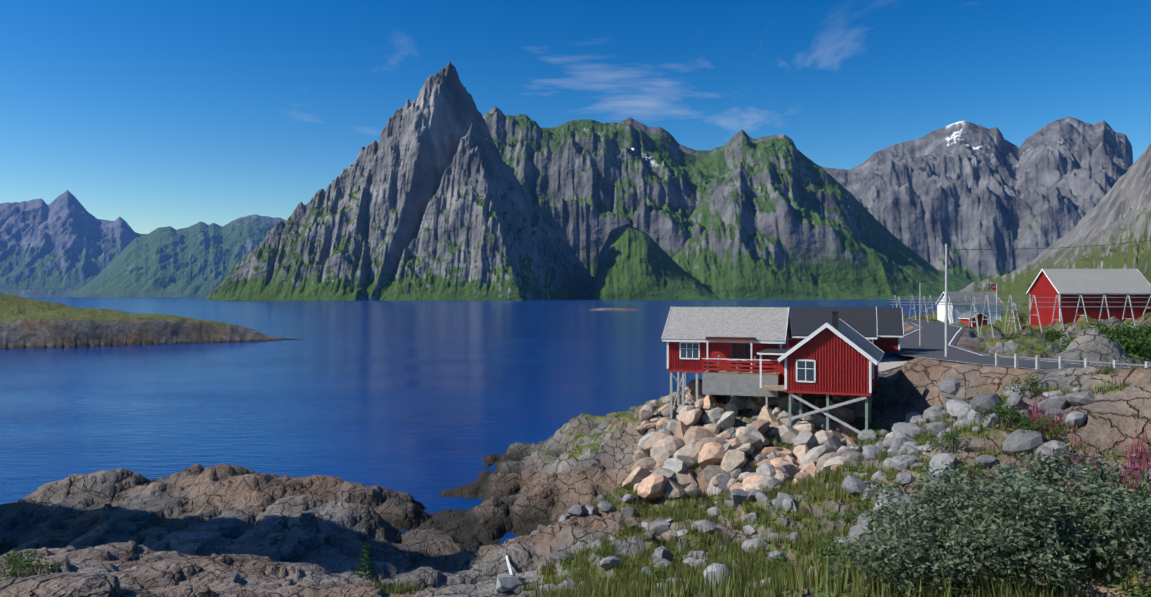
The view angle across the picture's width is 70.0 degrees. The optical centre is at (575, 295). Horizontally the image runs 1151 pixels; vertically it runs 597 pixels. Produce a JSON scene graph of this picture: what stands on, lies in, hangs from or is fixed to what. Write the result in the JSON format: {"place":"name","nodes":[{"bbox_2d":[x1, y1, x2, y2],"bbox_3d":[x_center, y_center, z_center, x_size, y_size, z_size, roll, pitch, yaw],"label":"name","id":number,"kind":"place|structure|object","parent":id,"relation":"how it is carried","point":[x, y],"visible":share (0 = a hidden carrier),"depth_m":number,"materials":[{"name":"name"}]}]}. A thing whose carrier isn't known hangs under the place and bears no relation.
{"place":"outdoors","nodes":[
{"label":"outdoors","id":0,"kind":"place"},
{"bbox_2d":[0,190,146,296],"bbox_3d":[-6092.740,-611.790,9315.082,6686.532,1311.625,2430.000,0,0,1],"label":"mountain","id":1,"kind":"structure","parent":0,"point":[66,243],"depth_m":8774.41,"materials":[{"name":"stone"}]},
{"bbox_2d":[71,214,285,297],"bbox_3d":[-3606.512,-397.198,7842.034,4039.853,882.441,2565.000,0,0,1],"label":"mountain","id":2,"kind":"structure","parent":0,"point":[200,259],"depth_m":7365.75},
{"bbox_2d":[205,61,594,299],"bbox_3d":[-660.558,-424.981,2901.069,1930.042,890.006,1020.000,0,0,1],"label":"mountain peak","id":3,"kind":"structure","parent":0,"point":[425,198],"depth_m":2704.61,"materials":[{"name":"grey stone"}]},
{"bbox_2d":[0,297,936,544],"bbox_3d":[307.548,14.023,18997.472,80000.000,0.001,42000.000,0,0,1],"label":"sea","id":4,"kind":"structure","parent":0,"point":[424,402],"depth_m":125.68,"materials":[{"name":"liquid"}]},
{"bbox_2d":[0,292,297,348],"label":"headland","id":5,"kind":"structure","parent":4,"relation":"in","point":[27,323],"depth_m":237.00,"materials":[{"name":"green stone"}]},
{"bbox_2d":[590,308,638,309],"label":"skerry rock","id":6,"kind":"object","parent":4,"relation":"in","point":[614,309],"visible":0.56,"depth_m":795.65,"materials":[{"name":"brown stone"}]},
{"bbox_2d":[0,308,1150,596],"bbox_3d":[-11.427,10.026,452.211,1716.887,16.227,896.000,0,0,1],"label":"terrain","id":7,"kind":"structure","parent":0,"point":[220,530],"depth_m":42.48,"materials":[{"name":"brown stone"}]},
{"bbox_2d":[354,541,377,577],"bbox_3d":[-8.428,10.632,33.107,1.098,1.700,0.981,0,0,1],"label":"spruce sapling","id":8,"kind":"object","parent":7,"relation":"on","point":[364,561],"visible":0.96,"depth_m":33.09,"materials":[{"name":"green plant"}]},
{"bbox_2d":[505,555,512,574],"bbox_3d":[-2.938,11.908,36.269,0.090,0.355,3.554,0,0,-8],"label":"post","id":9,"kind":"object","parent":7,"relation":"on","point":[509,567],"visible":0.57,"depth_m":36.12,"materials":[{"name":"white paint"}]},
{"bbox_2d":[0,372,1068,583],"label":"plants","id":10,"kind":"object","parent":7,"relation":"on","point":[1001,412],"visible":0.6,"depth_m":30.19,"materials":[{"name":"green plant"}]},
{"bbox_2d":[496,473,878,593],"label":"rocks","id":11,"kind":"object","parent":7,"relation":"on","point":[506,583],"visible":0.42,"depth_m":34.42,"materials":[{"name":"grey stone"}]},
{"bbox_2d":[662,307,791,419],"bbox_3d":[10.005,4.665,54.280,7.860,7.896,7.127,0,0,19],"label":"cabin","id":12,"kind":"object","parent":7,"relation":"on","point":[719,348],"visible":0.9,"depth_m":52.88,"materials":[{"name":"red paint"}]},
{"bbox_2d":[622,378,868,499],"bbox_3d":[10.656,8.395,48.828,15.926,5.856,18.644,0,0,1],"label":"boulder pile","id":13,"kind":"object","parent":7,"relation":"on","point":[669,453],"visible":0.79,"depth_m":46.84,"materials":[{"name":"stone"}]},
{"bbox_2d":[358,362,1150,596],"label":"grass tufts","id":14,"kind":"object","parent":7,"relation":"on","point":[779,583],"visible":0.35,"depth_m":29.27,"materials":[{"name":"green plant"}]},
{"bbox_2d":[740,306,877,348],"bbox_3d":[17.858,5.144,63.499,10.160,8.657,5.656,0,0,19],"label":"cabin","id":15,"kind":"object","parent":7,"relation":"on","point":[808,321],"visible":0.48,"depth_m":61.64,"materials":[{"name":"paint"}]},
{"bbox_2d":[757,311,883,432],"bbox_3d":[15.194,4.753,50.441,6.730,7.735,8.160,0,0,23],"label":"cabin","id":16,"kind":"object","parent":7,"relation":"on","point":[835,356],"visible":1,"depth_m":46.88,"materials":[{"name":"red paint"}]},
{"bbox_2d":[874,307,903,351],"bbox_3d":[23.308,4.489,67.670,6.660,7.146,5.656,0,0,19],"label":"cabin","id":17,"kind":"object","parent":7,"relation":"on","point":[890,331],"visible":0.33,"depth_m":64.92,"materials":[{"name":"red paint"}]},
{"bbox_2d":[878,356,917,371],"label":"drive gravel","id":18,"kind":"structure","parent":7,"relation":"on","point":[884,364],"depth_m":59.39,"materials":[{"name":"grey gravel"}]},
{"bbox_2d":[889,295,973,322],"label":"fish rack","id":19,"kind":"object","parent":7,"relation":"on","point":[928,303],"visible":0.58,"depth_m":172.83,"materials":[{"name":"grey wood"}]},
{"bbox_2d":[890,297,981,329],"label":"fish rack","id":20,"kind":"object","parent":7,"relation":"on","point":[924,298],"visible":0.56,"depth_m":148.79,"materials":[{"name":"grey wood"}]},
{"bbox_2d":[940,244,952,356],"bbox_3d":[25.971,0.507,57.552,0.900,8.300,0.240,0,0,1],"label":"utility pole","id":21,"kind":"object","parent":7,"relation":"on","point":[946,248],"visible":0.85,"depth_m":57.48,"materials":[{"name":"grey wood"}]},
{"bbox_2d":[948,240,1150,249],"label":"power line cable","id":22,"kind":"object","parent":21,"relation":"attached to","point":[1032,248],"visible":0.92,"depth_m":60.63,"materials":[{"name":"black metal"}]},
{"bbox_2d":[842,377,1094,547],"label":"slope rocks","id":23,"kind":"object","parent":7,"relation":"on","point":[1018,440],"visible":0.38,"depth_m":33.24,"materials":[{"name":"grey stone"}]},
{"bbox_2d":[935,291,1002,323],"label":"white house","id":24,"kind":"structure","parent":7,"relation":"on","point":[957,310],"depth_m":173.60,"materials":[{"name":"white wood"}]},
{"bbox_2d":[957,311,989,326],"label":"cabin","id":25,"kind":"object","parent":7,"relation":"on","point":[964,317],"depth_m":158.74,"materials":[{"name":"paint"}]},
{"bbox_2d":[827,442,1150,596],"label":"willow bush","id":26,"kind":"object","parent":7,"relation":"on","point":[1002,517],"visible":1,"depth_m":9.86,"materials":[{"name":"green plant"}]},
{"bbox_2d":[988,284,996,319],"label":"flagpole","id":27,"kind":"object","parent":7,"relation":"on","point":[992,286],"visible":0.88,"depth_m":158.66,"materials":[{"name":"white metal"}]},
{"bbox_2d":[962,303,1025,336],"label":"fish rack","id":28,"kind":"object","parent":7,"relation":"on","point":[975,312],"visible":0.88,"depth_m":126.63,"materials":[{"name":"wood"}]},
{"bbox_2d":[975,295,1150,337],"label":"rack","id":29,"kind":"structure","parent":7,"relation":"on","point":[1058,297],"depth_m":124.89,"materials":[{"name":"grey wood"}]},
{"bbox_2d":[995,353,1150,369],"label":"guardrail","id":30,"kind":"object","parent":7,"relation":"on","point":[1087,362],"visible":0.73,"depth_m":38.74,"materials":[{"name":"silver metal"}]},
{"bbox_2d":[1002,320,1150,361],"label":"grass bank","id":31,"kind":"structure","parent":7,"relation":"on","point":[1136,340],"depth_m":60.60,"materials":[{"name":"green plant"}]},
{"bbox_2d":[1006,388,1150,494],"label":"fireweed plant","id":32,"kind":"object","parent":7,"relation":"on","point":[1130,452],"visible":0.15,"depth_m":27.45,"materials":[{"name":"pink plant"}]},
{"bbox_2d":[1026,269,1150,325],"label":"barn","id":33,"kind":"structure","parent":7,"relation":"on","point":[1090,282],"depth_m":135.07,"materials":[{"name":"red paint"}]},
{"bbox_2d":[0,0,1150,233],"label":"sky","id":34,"kind":"structure","parent":0,"point":[153,114],"materials":[{"name":"blue"}]},
{"bbox_2d":[590,224,719,299],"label":"green hill","id":35,"kind":"structure","parent":0,"point":[634,263],"depth_m":2886.45,"materials":[{"name":"green plant"}]},
{"bbox_2d":[483,106,974,298],"bbox_3d":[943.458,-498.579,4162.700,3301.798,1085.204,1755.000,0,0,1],"label":"mountain","id":36,"kind":"structure","parent":0,"point":[588,185],"depth_m":3829.05,"materials":[{"name":"grey stone"}]},
{"bbox_2d":[672,164,877,298],"bbox_3d":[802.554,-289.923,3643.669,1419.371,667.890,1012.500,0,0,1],"label":"mountain spur","id":37,"kind":"structure","parent":0,"point":[729,253],"depth_m":3358.93,"materials":[{"name":"green plant"}]},
{"bbox_2d":[815,116,1132,281],"bbox_3d":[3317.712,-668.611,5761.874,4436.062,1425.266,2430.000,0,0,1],"label":"mountain","id":38,"kind":"structure","parent":0,"point":[963,185],"depth_m":5193.07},
{"bbox_2d":[892,318,1128,369],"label":"road","id":39,"kind":"structure","parent":0,"point":[932,346],"depth_m":66.17,"materials":[{"name":"grey asphalt"}]},
{"bbox_2d":[919,282,935,345],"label":"street lamp","id":40,"kind":"object","parent":39,"relation":"on","point":[920,315],"visible":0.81,"depth_m":74.42,"materials":[{"name":"silver metal"}]},
{"bbox_2d":[900,321,1046,369],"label":"road edge line","id":41,"kind":"object","parent":39,"relation":"on","point":[957,361],"visible":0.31,"depth_m":52.75,"materials":[{"name":"white paint"}]},
{"bbox_2d":[914,319,1129,367],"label":"road edge line","id":42,"kind":"object","parent":39,"relation":"on","point":[976,353],"visible":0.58,"depth_m":74.50,"materials":[{"name":"white paint"}]},
{"bbox_2d":[959,142,1150,311],"bbox_3d":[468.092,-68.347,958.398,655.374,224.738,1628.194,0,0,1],"label":"hillside","id":43,"kind":"structure","parent":0,"point":[1118,213],"depth_m":668.95,"materials":[{"name":"green plant"}]}
]}

